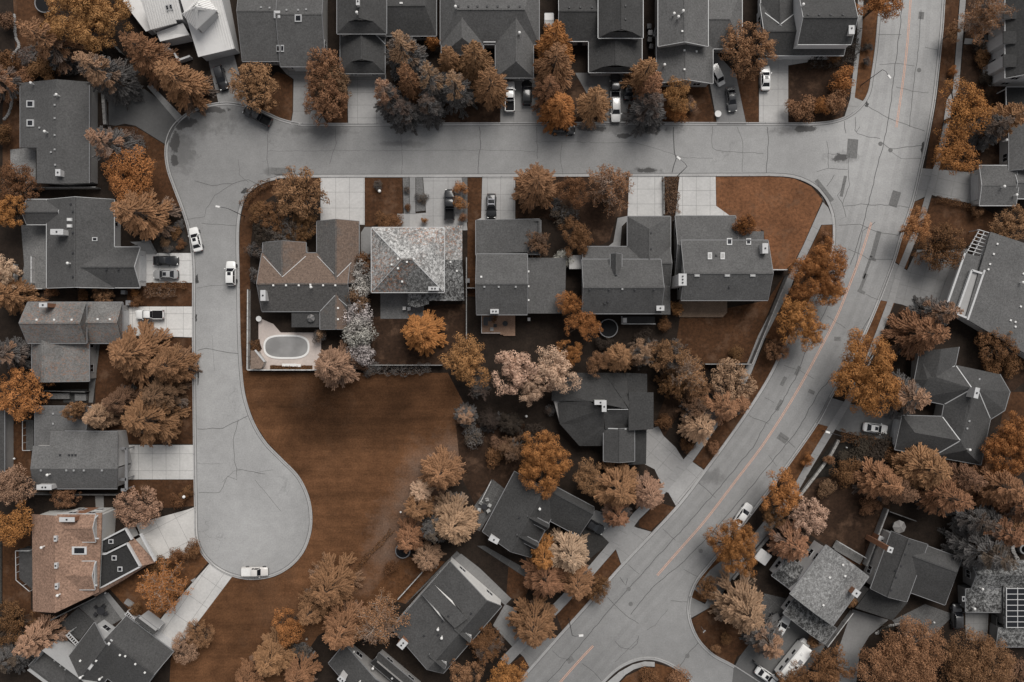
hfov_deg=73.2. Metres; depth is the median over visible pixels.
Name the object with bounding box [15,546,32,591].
wooden deck
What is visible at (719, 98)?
driveway
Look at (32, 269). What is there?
fence
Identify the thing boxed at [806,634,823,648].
shrub
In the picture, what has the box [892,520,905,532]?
parasol
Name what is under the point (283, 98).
lawn
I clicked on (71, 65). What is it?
shrub
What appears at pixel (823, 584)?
house
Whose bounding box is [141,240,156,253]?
stone wall
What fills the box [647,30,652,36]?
storage bin
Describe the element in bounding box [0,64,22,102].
spruce tree
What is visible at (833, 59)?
shrub
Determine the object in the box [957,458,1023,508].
maple tree
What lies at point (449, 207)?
pickup truck
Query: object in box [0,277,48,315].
fir tree
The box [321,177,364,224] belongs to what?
driveway
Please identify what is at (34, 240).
patio
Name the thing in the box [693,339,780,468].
lawn
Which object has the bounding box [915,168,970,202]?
driveway
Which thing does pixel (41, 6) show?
trampoline
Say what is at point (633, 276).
house
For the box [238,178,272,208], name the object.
hedge
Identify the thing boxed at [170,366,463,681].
field
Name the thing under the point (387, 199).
lawn
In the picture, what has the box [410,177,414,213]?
pavement
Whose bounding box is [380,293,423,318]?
patio
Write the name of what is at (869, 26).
lawn
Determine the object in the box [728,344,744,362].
shrub
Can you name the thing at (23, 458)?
lawn
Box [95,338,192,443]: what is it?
lawn
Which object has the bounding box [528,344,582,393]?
maple tree
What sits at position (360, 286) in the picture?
shrub
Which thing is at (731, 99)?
parked car
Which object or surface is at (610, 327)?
trampoline
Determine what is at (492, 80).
spruce tree
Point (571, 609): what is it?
lawn
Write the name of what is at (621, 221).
pavement
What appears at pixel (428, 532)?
fir tree
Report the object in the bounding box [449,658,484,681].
maple tree
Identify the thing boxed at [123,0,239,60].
house
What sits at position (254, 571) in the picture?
pickup truck
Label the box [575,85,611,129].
spruce tree
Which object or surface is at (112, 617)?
patio
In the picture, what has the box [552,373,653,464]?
house
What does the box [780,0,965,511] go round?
pavement
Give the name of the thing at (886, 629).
shrub
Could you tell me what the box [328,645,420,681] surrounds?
house
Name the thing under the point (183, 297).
lawn
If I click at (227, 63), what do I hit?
driveway
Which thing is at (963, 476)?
fir tree
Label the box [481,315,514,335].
wooden deck
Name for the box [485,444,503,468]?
shrub
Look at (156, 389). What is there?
fir tree
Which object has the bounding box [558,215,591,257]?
maple tree
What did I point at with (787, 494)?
maple tree
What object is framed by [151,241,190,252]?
lawn
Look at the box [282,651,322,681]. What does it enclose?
fir tree
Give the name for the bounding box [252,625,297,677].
fir tree
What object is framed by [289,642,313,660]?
shrub
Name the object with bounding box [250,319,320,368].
pool deck
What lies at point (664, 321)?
shrub
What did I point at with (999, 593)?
house
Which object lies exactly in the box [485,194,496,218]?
parked suv
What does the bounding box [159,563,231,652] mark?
driveway
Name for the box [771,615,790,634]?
parked car
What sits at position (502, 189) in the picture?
driveway
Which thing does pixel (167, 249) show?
shrub
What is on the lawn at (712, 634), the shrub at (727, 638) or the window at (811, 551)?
the shrub at (727, 638)
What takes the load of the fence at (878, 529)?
on the lawn at (848, 524)
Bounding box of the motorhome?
[774,638,811,680]
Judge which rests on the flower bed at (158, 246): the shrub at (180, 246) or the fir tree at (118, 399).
the shrub at (180, 246)
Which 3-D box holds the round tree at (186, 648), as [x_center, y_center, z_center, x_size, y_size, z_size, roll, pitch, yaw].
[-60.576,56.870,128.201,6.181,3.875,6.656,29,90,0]
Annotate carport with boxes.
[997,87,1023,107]
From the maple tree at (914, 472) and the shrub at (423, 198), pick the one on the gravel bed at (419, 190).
the shrub at (423, 198)
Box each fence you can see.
[0,534,1,615]
[14,264,17,281]
[23,492,120,494]
[27,187,100,189]
[31,256,34,283]
[43,390,89,391]
[50,594,100,620]
[247,289,315,369]
[369,365,441,365]
[397,571,422,599]
[466,257,466,337]
[705,275,788,364]
[825,610,853,646]
[862,507,888,566]
[889,511,916,521]
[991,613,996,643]
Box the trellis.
[66,627,77,645]
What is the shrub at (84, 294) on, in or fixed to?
on the ground at (534, 334)
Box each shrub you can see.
[0,11,18,29]
[0,49,20,73]
[0,123,12,144]
[12,86,19,101]
[13,45,38,65]
[16,66,35,82]
[25,55,56,79]
[43,287,58,297]
[55,52,79,75]
[78,288,88,301]
[119,127,147,155]
[128,294,144,307]
[128,602,141,615]
[130,288,138,296]
[145,554,171,576]
[160,237,169,246]
[162,245,173,252]
[167,547,186,563]
[169,493,185,509]
[170,226,181,239]
[174,218,184,229]
[175,238,187,249]
[179,484,193,498]
[183,537,200,559]
[244,241,261,257]
[248,200,264,224]
[249,267,257,283]
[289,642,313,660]
[312,329,326,342]
[340,299,372,325]
[340,325,378,352]
[343,311,372,339]
[345,286,370,314]
[346,343,375,367]
[349,271,370,301]
[350,258,370,284]
[354,250,370,274]
[355,361,367,369]
[363,360,381,377]
[372,180,382,189]
[374,210,393,226]
[382,560,398,576]
[387,213,403,226]
[403,186,409,193]
[414,192,429,205]
[424,36,440,52]
[450,181,469,194]
[453,195,468,209]
[458,213,467,221]
[462,424,484,449]
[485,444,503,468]
[489,315,497,323]
[490,435,510,450]
[515,422,544,445]
[545,405,555,416]
[548,196,578,226]
[554,249,574,267]
[594,337,614,351]
[632,327,651,344]
[638,665,660,681]
[648,340,659,358]
[654,413,673,429]
[657,315,671,332]
[665,102,687,122]
[666,664,691,681]
[670,301,683,316]
[680,438,695,454]
[684,95,697,111]
[708,441,719,455]
[710,645,721,652]
[720,631,731,645]
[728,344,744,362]
[748,225,760,230]
[748,577,757,591]
[767,612,781,622]
[783,94,818,123]
[801,453,814,467]
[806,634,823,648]
[812,95,829,114]
[816,478,836,498]
[819,229,833,244]
[822,455,834,464]
[823,87,848,114]
[827,56,842,63]
[828,63,855,96]
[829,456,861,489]
[836,430,873,469]
[848,598,857,608]
[859,497,882,514]
[861,43,873,50]
[863,56,870,65]
[866,431,897,471]
[879,622,893,640]
[883,446,910,468]
[896,622,906,634]
[947,64,957,76]
[971,37,985,52]
[971,206,983,219]
[975,47,991,69]
[979,69,993,88]
[981,357,1001,373]
[991,650,1023,681]
[999,353,1023,378]
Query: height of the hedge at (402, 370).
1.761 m
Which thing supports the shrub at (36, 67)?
on the lawn at (26, 10)
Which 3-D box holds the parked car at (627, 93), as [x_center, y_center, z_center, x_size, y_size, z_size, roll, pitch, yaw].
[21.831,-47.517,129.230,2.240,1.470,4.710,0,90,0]
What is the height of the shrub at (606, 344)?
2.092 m
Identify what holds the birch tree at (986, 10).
on the lawn at (969, 6)
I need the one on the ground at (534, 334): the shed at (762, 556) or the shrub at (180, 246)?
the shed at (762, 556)
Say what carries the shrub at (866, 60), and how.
on the lawn at (869, 26)
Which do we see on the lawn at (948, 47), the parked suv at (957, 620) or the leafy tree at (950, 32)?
the leafy tree at (950, 32)
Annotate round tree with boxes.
[0,160,44,206]
[0,367,55,423]
[0,599,37,647]
[49,489,81,508]
[59,401,88,421]
[91,288,114,301]
[112,485,162,528]
[171,631,200,664]
[184,618,215,648]
[227,61,280,112]
[252,201,288,232]
[252,217,281,245]
[262,213,302,240]
[271,165,329,220]
[283,226,306,241]
[289,207,316,240]
[302,76,348,126]
[304,46,344,92]
[309,64,351,102]
[585,574,610,604]
[696,575,716,599]
[710,357,757,400]
[718,19,778,80]
[731,214,756,235]
[764,339,789,361]
[787,495,830,536]
[855,613,950,681]
[910,220,966,271]
[935,623,1018,681]
[973,327,1019,362]
[987,204,1023,239]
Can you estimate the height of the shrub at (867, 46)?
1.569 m
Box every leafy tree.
[0,463,36,505]
[0,500,33,546]
[100,144,156,212]
[466,622,506,664]
[498,435,523,463]
[526,231,550,257]
[553,176,590,209]
[555,290,582,314]
[564,308,603,341]
[573,457,605,495]
[586,350,612,376]
[625,337,652,368]
[648,338,687,374]
[653,369,688,401]
[662,75,696,112]
[675,395,707,422]
[687,377,713,404]
[898,205,931,242]
[931,126,981,174]
[938,75,998,139]
[943,21,962,43]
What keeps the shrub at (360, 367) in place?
on the ground at (534, 334)
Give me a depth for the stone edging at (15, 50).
129.75 m
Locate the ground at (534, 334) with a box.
[0,0,1023,681]
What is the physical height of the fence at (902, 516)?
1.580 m
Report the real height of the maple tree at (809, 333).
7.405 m
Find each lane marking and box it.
[561,645,593,680]
[658,222,871,573]
[896,0,911,125]
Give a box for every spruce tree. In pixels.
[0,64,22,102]
[84,126,141,169]
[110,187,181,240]
[120,391,191,447]
[403,493,434,521]
[417,60,447,103]
[439,69,481,119]
[470,67,508,111]
[498,412,524,435]
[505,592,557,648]
[511,162,561,213]
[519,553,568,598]
[531,74,567,112]
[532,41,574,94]
[558,564,594,600]
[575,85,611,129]
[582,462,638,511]
[600,500,632,527]
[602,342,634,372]
[631,470,663,509]
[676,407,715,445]
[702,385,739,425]
[765,518,808,562]
[876,476,920,505]
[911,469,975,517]
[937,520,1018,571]
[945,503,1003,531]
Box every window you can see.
[90,364,93,371]
[102,624,111,631]
[355,650,362,658]
[692,82,700,85]
[775,560,781,567]
[806,549,813,556]
[866,565,872,573]
[966,569,970,578]
[1002,153,1007,162]
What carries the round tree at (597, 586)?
on the lawn at (571, 609)
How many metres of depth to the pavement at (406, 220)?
129.90 m
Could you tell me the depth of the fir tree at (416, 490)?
126.49 m
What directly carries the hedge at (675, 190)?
on the ground at (534, 334)
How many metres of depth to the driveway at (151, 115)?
129.96 m
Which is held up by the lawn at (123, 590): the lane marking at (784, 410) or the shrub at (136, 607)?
the shrub at (136, 607)
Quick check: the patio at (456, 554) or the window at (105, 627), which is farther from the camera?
the patio at (456, 554)
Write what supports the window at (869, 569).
in the house at (899, 570)
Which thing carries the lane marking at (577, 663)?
on the road
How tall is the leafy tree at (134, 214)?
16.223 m
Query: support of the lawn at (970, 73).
on the ground at (534, 334)
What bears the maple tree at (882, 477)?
on the lawn at (824, 472)
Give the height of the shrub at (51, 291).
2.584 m
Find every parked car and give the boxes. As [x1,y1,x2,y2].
[153,254,178,265]
[153,268,178,279]
[188,227,203,252]
[586,519,604,534]
[623,76,632,100]
[725,87,738,112]
[733,502,752,525]
[753,665,778,681]
[759,66,771,90]
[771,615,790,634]
[861,422,887,434]
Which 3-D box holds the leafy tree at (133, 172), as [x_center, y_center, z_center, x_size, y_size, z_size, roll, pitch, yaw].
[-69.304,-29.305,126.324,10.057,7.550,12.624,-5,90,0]
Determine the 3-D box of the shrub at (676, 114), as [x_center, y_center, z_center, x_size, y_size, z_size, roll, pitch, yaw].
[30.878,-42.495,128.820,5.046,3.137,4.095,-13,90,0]
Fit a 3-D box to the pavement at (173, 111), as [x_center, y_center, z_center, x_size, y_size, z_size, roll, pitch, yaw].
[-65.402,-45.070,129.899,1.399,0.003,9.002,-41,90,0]
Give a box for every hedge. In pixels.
[144,286,176,298]
[149,281,186,289]
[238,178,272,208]
[249,339,260,364]
[270,365,310,369]
[353,531,392,572]
[370,363,430,376]
[662,176,680,214]
[807,56,842,69]
[840,28,862,69]
[840,428,891,449]
[935,195,973,210]
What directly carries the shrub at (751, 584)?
on the ground at (534, 334)
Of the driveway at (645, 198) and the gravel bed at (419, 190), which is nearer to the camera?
the gravel bed at (419, 190)
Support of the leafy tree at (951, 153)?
on the lawn at (948, 47)
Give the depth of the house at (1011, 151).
126.48 m
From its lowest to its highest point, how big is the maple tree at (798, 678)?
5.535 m
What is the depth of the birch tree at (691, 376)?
123.04 m
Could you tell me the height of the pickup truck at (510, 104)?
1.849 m
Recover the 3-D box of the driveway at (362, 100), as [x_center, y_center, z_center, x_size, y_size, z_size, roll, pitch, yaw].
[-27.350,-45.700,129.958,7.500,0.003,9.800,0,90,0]
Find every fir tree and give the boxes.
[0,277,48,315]
[0,336,30,368]
[0,633,37,674]
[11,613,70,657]
[15,15,88,75]
[71,51,144,110]
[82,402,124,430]
[101,383,140,416]
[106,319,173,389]
[118,30,185,91]
[140,376,191,414]
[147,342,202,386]
[153,57,219,116]
[235,654,271,681]
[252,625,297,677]
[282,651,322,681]
[296,588,331,625]
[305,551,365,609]
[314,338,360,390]
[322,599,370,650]
[373,77,402,120]
[384,29,430,86]
[387,95,421,135]
[395,516,425,553]
[396,61,427,104]
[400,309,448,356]
[410,479,435,502]
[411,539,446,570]
[414,92,448,130]
[418,444,466,490]
[420,514,444,543]
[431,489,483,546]
[437,45,462,78]
[453,402,478,427]
[457,39,498,88]
[477,407,502,433]
[530,533,554,570]
[534,20,575,75]
[536,91,577,135]
[543,527,589,573]
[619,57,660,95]
[622,89,666,137]
[631,71,662,104]
[704,569,765,634]
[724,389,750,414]
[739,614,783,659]
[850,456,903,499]
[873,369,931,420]
[879,307,950,360]
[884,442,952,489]
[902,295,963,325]
[943,459,987,491]
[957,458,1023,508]
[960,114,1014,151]
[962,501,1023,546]
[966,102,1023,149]
[979,511,1023,542]
[983,480,1023,523]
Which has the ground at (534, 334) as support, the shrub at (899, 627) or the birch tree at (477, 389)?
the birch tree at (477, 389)
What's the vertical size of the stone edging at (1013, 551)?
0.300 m
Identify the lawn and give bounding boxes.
[3,0,57,178]
[3,519,52,632]
[5,424,30,476]
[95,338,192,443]
[109,126,179,206]
[109,552,207,617]
[127,283,191,305]
[127,480,193,509]
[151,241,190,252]
[162,88,208,114]
[240,178,319,370]
[252,72,292,120]
[313,76,346,122]
[365,177,402,226]
[371,304,465,364]
[372,557,444,603]
[387,100,499,122]
[456,424,528,503]
[467,177,481,295]
[507,566,527,598]
[509,656,528,680]
[515,177,628,245]
[543,80,603,121]
[557,550,619,629]
[621,663,683,681]
[626,85,715,121]
[639,503,674,530]
[655,352,709,436]
[664,177,678,215]
[676,279,781,362]
[692,537,746,601]
[692,606,755,663]
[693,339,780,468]
[716,176,822,268]
[737,60,758,121]
[765,225,832,342]
[767,424,827,496]
[788,58,848,121]
[796,472,893,562]
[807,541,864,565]
[855,5,877,99]
[862,301,893,359]
[881,306,924,357]
[895,199,923,268]
[918,197,995,248]
[926,0,958,168]
[939,103,998,170]
[956,45,1001,105]
[965,0,987,38]
[981,334,1023,391]
[993,392,1023,465]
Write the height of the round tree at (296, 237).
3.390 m
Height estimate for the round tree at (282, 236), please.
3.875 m
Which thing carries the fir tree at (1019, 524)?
on the ground at (534, 334)
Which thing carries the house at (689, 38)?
on the ground at (534, 334)
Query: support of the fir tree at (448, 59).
on the ground at (534, 334)
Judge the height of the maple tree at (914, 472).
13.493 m
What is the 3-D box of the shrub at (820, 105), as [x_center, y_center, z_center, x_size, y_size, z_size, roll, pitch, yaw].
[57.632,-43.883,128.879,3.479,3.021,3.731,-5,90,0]
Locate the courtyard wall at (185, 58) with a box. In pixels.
[163,43,192,63]
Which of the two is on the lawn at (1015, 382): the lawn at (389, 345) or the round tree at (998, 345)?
the round tree at (998, 345)
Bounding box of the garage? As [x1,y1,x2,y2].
[971,165,1023,205]
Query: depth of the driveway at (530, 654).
129.96 m
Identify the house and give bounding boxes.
[19,302,128,381]
[20,79,97,186]
[21,196,146,287]
[28,610,173,681]
[30,406,134,490]
[32,507,159,612]
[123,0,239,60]
[236,0,327,70]
[256,219,359,329]
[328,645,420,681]
[336,0,436,76]
[371,225,463,307]
[392,557,501,673]
[440,0,539,80]
[475,219,565,314]
[482,471,593,556]
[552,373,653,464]
[558,0,643,75]
[581,216,671,314]
[655,0,742,86]
[670,215,773,300]
[757,0,857,59]
[769,540,868,644]
[854,529,960,619]
[889,347,1009,464]
[939,232,1023,358]
[958,560,1023,646]
[983,0,1023,85]
[999,113,1023,170]
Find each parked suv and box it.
[213,65,229,91]
[224,261,237,285]
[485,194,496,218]
[521,80,532,105]
[550,125,574,135]
[610,97,621,122]
[949,603,964,628]
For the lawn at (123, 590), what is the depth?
129.99 m
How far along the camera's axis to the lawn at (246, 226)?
129.99 m
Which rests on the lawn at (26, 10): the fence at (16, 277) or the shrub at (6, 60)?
the shrub at (6, 60)
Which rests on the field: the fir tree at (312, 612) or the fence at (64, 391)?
the fir tree at (312, 612)
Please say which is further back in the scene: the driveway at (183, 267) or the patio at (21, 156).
the driveway at (183, 267)
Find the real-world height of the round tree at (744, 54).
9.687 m
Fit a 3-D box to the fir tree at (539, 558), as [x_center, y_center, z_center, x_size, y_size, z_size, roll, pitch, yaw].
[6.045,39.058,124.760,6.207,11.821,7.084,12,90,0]
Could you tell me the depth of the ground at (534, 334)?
130.00 m
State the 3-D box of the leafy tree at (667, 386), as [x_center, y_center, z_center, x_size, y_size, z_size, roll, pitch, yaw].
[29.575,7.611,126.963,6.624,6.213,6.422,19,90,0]
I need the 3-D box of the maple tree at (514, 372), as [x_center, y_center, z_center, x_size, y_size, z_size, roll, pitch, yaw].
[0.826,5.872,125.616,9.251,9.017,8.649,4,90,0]
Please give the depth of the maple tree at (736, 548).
123.60 m
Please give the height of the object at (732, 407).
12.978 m
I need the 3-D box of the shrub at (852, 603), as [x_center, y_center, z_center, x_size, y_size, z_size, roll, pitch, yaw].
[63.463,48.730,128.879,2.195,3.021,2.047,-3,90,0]
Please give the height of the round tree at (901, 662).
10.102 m
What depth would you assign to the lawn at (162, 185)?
129.99 m
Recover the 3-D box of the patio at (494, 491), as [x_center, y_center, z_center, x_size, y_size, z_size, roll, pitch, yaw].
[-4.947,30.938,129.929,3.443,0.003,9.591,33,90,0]
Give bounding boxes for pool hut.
[251,350,266,368]
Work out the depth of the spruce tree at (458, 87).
124.11 m
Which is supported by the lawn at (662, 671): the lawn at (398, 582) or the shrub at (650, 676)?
the shrub at (650, 676)
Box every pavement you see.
[89,344,99,402]
[95,496,103,507]
[104,593,126,618]
[131,242,154,253]
[147,83,181,121]
[361,227,370,258]
[397,214,409,226]
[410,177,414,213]
[410,214,421,226]
[454,554,510,604]
[478,546,529,576]
[501,203,832,664]
[608,661,654,681]
[609,216,626,245]
[689,509,782,617]
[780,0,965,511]
[844,0,863,117]
[964,38,983,43]
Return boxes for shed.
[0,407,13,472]
[544,13,553,26]
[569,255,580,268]
[754,548,771,564]
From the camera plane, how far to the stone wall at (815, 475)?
129.31 m
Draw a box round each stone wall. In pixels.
[101,94,107,124]
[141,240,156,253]
[663,176,664,214]
[732,536,768,579]
[799,439,839,496]
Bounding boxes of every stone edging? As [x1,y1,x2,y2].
[3,14,20,119]
[875,623,910,634]
[1010,544,1018,559]
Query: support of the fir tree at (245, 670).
on the field
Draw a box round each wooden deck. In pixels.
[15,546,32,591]
[22,420,33,450]
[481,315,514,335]
[621,316,654,323]
[679,300,726,316]
[832,540,865,563]
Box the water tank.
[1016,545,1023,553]
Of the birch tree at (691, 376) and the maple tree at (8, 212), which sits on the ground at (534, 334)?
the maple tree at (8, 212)
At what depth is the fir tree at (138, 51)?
123.11 m
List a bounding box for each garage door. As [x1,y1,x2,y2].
[124,310,128,331]
[130,614,149,631]
[140,255,146,280]
[151,631,173,647]
[293,67,315,70]
[758,56,784,59]
[889,419,899,444]
[971,174,978,200]
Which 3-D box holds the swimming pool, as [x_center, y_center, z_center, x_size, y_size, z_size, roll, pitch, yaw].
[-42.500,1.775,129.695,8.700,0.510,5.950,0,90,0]
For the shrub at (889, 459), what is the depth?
128.25 m
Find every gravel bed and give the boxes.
[403,177,408,213]
[416,177,425,211]
[462,177,466,221]
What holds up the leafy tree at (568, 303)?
on the ground at (534, 334)
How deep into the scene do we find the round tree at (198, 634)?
127.41 m
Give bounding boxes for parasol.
[307,314,314,321]
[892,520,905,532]
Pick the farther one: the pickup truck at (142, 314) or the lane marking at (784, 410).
the lane marking at (784, 410)
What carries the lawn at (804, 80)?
on the ground at (534, 334)
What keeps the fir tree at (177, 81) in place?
on the lawn at (206, 96)
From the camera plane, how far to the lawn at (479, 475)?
129.99 m
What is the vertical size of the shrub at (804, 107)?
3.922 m
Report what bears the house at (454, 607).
on the ground at (534, 334)
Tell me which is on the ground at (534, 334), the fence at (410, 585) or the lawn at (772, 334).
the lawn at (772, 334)
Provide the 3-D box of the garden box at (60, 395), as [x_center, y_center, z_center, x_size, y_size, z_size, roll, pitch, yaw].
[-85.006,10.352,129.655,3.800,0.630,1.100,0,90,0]
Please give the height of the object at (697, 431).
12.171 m
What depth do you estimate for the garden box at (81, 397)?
129.30 m
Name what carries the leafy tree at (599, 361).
on the ground at (534, 334)
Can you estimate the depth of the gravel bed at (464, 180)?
129.93 m
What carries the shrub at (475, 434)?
on the lawn at (479, 475)
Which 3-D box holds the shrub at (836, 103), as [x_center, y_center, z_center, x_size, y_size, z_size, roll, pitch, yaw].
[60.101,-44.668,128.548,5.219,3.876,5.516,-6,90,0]
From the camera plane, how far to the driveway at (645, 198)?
129.96 m
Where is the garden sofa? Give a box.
[483,317,487,325]
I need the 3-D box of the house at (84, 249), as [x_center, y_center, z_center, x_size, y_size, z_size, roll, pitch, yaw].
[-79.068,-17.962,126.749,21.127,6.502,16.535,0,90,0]
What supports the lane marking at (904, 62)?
on the road
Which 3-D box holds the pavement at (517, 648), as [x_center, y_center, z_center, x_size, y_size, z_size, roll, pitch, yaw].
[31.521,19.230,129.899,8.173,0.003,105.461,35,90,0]
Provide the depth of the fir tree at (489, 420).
128.31 m
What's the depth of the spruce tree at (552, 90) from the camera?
123.83 m
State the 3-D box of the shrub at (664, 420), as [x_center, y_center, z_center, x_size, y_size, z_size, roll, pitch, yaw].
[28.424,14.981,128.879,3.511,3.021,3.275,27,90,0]
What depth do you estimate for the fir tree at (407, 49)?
122.24 m
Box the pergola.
[958,229,988,257]
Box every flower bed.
[153,225,191,251]
[250,339,260,351]
[270,365,312,368]
[621,222,626,245]
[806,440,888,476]
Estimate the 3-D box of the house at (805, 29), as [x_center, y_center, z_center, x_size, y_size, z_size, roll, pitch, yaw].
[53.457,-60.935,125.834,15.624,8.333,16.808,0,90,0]
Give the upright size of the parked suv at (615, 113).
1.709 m
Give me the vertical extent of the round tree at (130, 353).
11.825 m
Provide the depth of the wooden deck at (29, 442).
129.60 m
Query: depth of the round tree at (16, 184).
126.70 m
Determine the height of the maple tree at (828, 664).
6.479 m
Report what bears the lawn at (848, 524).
on the ground at (534, 334)
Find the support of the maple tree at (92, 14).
on the ground at (534, 334)
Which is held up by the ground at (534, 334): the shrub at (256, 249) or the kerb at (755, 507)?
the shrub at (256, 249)
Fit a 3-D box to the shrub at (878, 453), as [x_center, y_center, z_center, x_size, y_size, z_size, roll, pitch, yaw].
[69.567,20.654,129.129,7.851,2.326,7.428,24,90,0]
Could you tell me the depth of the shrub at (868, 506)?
128.59 m
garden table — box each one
[97,607,104,614]
[715,110,720,116]
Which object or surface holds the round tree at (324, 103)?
on the lawn at (341, 120)
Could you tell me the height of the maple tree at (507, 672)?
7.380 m
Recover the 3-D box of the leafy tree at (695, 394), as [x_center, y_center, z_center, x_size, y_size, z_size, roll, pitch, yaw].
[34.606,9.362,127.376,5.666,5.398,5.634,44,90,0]
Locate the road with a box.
[168,0,941,681]
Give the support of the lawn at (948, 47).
on the ground at (534, 334)
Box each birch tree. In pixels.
[135,557,193,615]
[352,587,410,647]
[468,374,490,400]
[583,163,634,216]
[659,348,706,396]
[953,0,1020,45]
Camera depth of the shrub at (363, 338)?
126.12 m
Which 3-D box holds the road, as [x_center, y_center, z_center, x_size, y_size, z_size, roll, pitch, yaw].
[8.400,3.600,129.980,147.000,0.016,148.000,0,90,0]
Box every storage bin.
[646,24,650,30]
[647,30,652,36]
[647,37,651,43]
[648,44,653,50]
[652,26,655,38]
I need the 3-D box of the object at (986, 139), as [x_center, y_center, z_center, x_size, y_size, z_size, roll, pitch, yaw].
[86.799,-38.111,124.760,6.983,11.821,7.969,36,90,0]
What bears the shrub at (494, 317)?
on the ground at (534, 334)
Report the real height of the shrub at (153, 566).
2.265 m
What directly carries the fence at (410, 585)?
on the lawn at (398, 582)
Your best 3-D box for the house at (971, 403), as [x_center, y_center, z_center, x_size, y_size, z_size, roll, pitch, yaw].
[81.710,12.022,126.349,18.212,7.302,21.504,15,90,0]
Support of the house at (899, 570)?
on the ground at (534, 334)
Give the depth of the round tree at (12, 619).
126.09 m
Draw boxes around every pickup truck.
[136,309,164,319]
[241,566,268,577]
[242,105,273,127]
[443,189,454,219]
[505,81,515,111]
[609,74,621,103]
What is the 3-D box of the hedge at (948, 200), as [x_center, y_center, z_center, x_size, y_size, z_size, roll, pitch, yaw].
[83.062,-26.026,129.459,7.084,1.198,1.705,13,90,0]
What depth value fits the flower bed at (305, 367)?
129.87 m
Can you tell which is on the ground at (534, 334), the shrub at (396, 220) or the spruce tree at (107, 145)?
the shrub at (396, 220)
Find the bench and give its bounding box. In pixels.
[124,599,133,605]
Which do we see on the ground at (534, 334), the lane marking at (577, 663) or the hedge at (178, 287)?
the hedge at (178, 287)
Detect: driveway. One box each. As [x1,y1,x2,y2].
[109,89,182,143]
[128,445,192,478]
[129,307,191,336]
[136,507,199,558]
[146,253,191,282]
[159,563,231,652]
[209,55,246,105]
[281,67,325,124]
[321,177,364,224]
[347,74,386,124]
[388,177,466,229]
[477,177,514,219]
[493,605,554,666]
[500,77,541,124]
[576,73,628,124]
[591,510,650,563]
[628,177,663,215]
[645,427,682,483]
[667,462,702,504]
[675,176,727,214]
[710,53,745,124]
[732,620,825,681]
[759,59,808,124]
[816,397,900,441]
[837,609,887,681]
[878,249,966,307]
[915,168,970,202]
[965,612,988,641]
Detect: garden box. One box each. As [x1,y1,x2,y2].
[49,393,70,398]
[75,394,87,400]
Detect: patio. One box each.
[10,148,35,182]
[21,225,45,288]
[59,608,93,639]
[63,389,86,402]
[79,593,120,624]
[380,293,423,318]
[413,551,459,596]
[474,480,503,529]
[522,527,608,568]
[761,593,785,623]
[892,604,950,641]
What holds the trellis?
on the ground at (534, 334)
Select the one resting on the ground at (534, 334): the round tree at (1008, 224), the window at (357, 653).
the round tree at (1008, 224)
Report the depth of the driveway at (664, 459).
129.96 m
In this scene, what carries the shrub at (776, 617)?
on the patio at (773, 604)
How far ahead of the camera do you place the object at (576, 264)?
127.65 m
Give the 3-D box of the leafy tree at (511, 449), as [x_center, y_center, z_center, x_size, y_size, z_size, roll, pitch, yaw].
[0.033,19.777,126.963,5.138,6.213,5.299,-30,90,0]
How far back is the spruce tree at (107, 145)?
123.88 m
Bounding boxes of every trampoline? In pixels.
[34,0,51,12]
[395,545,410,558]
[599,319,617,337]
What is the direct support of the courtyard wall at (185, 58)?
on the ground at (534, 334)
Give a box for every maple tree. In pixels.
[0,194,28,228]
[0,253,23,290]
[39,0,133,53]
[271,606,305,647]
[437,331,491,387]
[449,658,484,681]
[487,653,527,681]
[492,350,540,394]
[518,429,573,499]
[519,372,552,407]
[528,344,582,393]
[556,339,581,368]
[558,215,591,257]
[702,517,758,577]
[759,503,785,531]
[761,467,801,518]
[775,294,817,344]
[775,659,810,681]
[788,235,849,298]
[788,316,829,351]
[805,642,855,681]
[812,274,847,306]
[828,327,906,418]
[856,0,903,22]
[979,410,1023,478]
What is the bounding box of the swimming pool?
[263,335,309,365]
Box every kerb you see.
[164,13,880,675]
[601,657,692,681]
[687,0,944,681]
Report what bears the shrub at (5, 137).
on the lawn at (26, 10)
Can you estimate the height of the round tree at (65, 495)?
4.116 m
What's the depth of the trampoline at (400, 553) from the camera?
129.19 m
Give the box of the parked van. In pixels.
[714,63,724,86]
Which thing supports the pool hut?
on the pool deck at (267, 329)
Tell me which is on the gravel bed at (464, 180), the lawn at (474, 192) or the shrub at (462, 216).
the shrub at (462, 216)
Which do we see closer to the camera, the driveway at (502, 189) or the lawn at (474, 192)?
the driveway at (502, 189)
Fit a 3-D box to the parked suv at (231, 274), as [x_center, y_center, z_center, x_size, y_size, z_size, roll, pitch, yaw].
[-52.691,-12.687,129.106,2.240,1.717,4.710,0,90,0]
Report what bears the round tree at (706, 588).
on the lawn at (695, 595)
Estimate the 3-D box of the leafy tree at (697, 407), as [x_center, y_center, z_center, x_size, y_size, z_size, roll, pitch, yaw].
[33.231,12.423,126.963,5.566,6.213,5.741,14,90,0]
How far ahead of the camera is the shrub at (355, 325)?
126.14 m
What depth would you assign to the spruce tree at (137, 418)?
123.51 m
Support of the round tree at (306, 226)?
on the ground at (534, 334)

